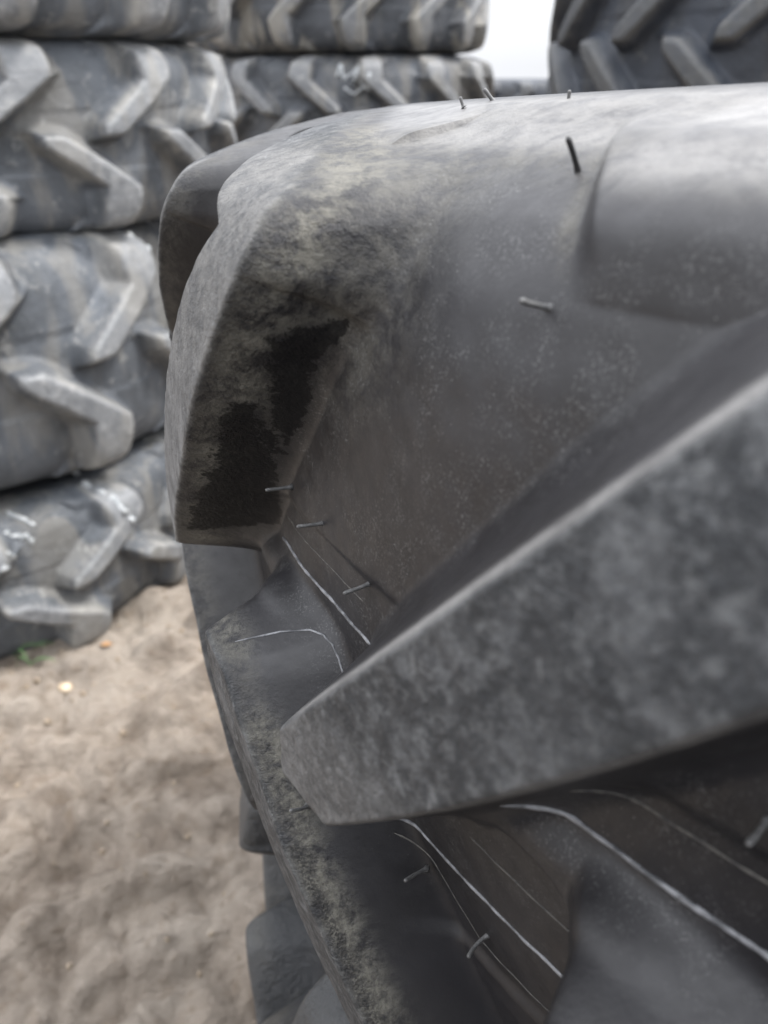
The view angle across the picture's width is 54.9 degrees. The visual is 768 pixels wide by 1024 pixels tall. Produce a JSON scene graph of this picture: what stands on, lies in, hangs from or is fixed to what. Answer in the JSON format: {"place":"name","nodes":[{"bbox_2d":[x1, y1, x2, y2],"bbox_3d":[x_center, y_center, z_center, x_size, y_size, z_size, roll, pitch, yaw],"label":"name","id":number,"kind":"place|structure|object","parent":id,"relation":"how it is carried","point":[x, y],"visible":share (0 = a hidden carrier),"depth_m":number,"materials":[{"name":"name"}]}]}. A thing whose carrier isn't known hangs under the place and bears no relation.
{"place":"outdoors","nodes":[
{"label":"outdoors","id":0,"kind":"place"},
{"bbox_2d":[0,575,265,1023],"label":"ground","id":1,"kind":"structure","parent":0,"point":[64,773],"depth_m":1.78,"materials":[{"name":"beige soil"}]},
{"bbox_2d":[13,641,55,666],"bbox_3d":[-1.076,0.447,2.259,0.138,0.093,0.112,-6,32,-10],"label":"grass tuft","id":2,"kind":"object","parent":1,"relation":"on","point":[36,644],"visible":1,"depth_m":2.27,"materials":[{"name":"green plant"}]},
{"bbox_2d":[58,682,72,691],"bbox_3d":[-0.949,0.522,2.205,0.038,0.022,0.038,25,39,35],"label":"pebble","id":3,"kind":"object","parent":1,"relation":"on","point":[65,686],"visible":0.99,"depth_m":2.20,"materials":[{"name":"beige stone"}]},
{"bbox_2d":[0,425,185,658],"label":"tractor tyre","id":4,"kind":"object","parent":1,"relation":"on","point":[85,554],"visible":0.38,"depth_m":2.26,"materials":[{"name":"grey rubber"}]},
{"bbox_2d":[0,218,170,488],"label":"tractor tyre","id":5,"kind":"object","parent":4,"relation":"on","point":[85,345],"visible":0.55,"depth_m":2.05,"materials":[{"name":"grey rubber"}]},
{"bbox_2d":[0,36,236,237],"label":"tractor tyre","id":6,"kind":"object","parent":5,"relation":"on","point":[104,134],"visible":0.84,"depth_m":1.92,"materials":[{"name":"grey rubber"}]},
{"bbox_2d":[0,0,229,43],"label":"tractor tyre","id":7,"kind":"object","parent":6,"relation":"on","point":[180,21],"visible":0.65,"depth_m":1.84,"materials":[{"name":"grey rubber"}]},
{"bbox_2d":[99,641,112,645],"bbox_3d":[-0.882,0.420,2.352,0.041,0.008,0.020,-13,33,-21],"label":"dry leaf","id":8,"kind":"object","parent":1,"relation":"on","point":[106,643],"visible":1,"depth_m":2.35,"materials":[{"name":"orange plant"}]},
{"bbox_2d":[0,582,239,1023],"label":"dirt crumbs","id":9,"kind":"object","parent":1,"relation":"on","point":[101,852],"visible":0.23,"depth_m":2.02,"materials":[{"name":"beige soil"}]},
{"bbox_2d":[239,786,349,1023],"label":"tractor tyre","id":10,"kind":"object","parent":1,"relation":"on","point":[290,982],"visible":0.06,"depth_m":0.78,"materials":[{"name":"rubber"}]},
{"bbox_2d":[158,82,767,1023],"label":"tractor tyre","id":11,"kind":"object","parent":10,"relation":"on","point":[466,438],"visible":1,"depth_m":0.24,"materials":[{"name":"rubber"}]},
{"bbox_2d":[220,54,493,142],"bbox_3d":[-0.220,-2.333,4.290,1.700,0.529,1.696,-15,34,-23],"label":"tractor tyre","id":12,"kind":"object","parent":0,"point":[271,92],"visible":0.51,"depth_m":3.61,"materials":[{"name":"rubber"}]},
{"bbox_2d":[186,0,490,55],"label":"tractor tyre","id":13,"kind":"object","parent":12,"relation":"on","point":[387,27],"visible":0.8,"depth_m":3.52,"materials":[{"name":"grey rubber"}]},
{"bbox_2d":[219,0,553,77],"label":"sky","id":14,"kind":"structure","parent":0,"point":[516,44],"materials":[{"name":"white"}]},
{"bbox_2d":[493,78,547,97],"bbox_3d":[1.420,-4.129,7.552,1.615,0.499,1.614,27,40,37],"label":"tractor tyre","id":15,"kind":"object","parent":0,"point":[506,87],"visible":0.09,"depth_m":6.87,"materials":[{"name":"rubber"}]},
{"bbox_2d":[546,0,767,93],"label":"tractor tyre","id":16,"kind":"object","parent":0,"point":[603,45],"visible":0.48,"depth_m":2.51,"materials":[{"name":"rubber"}]}
]}

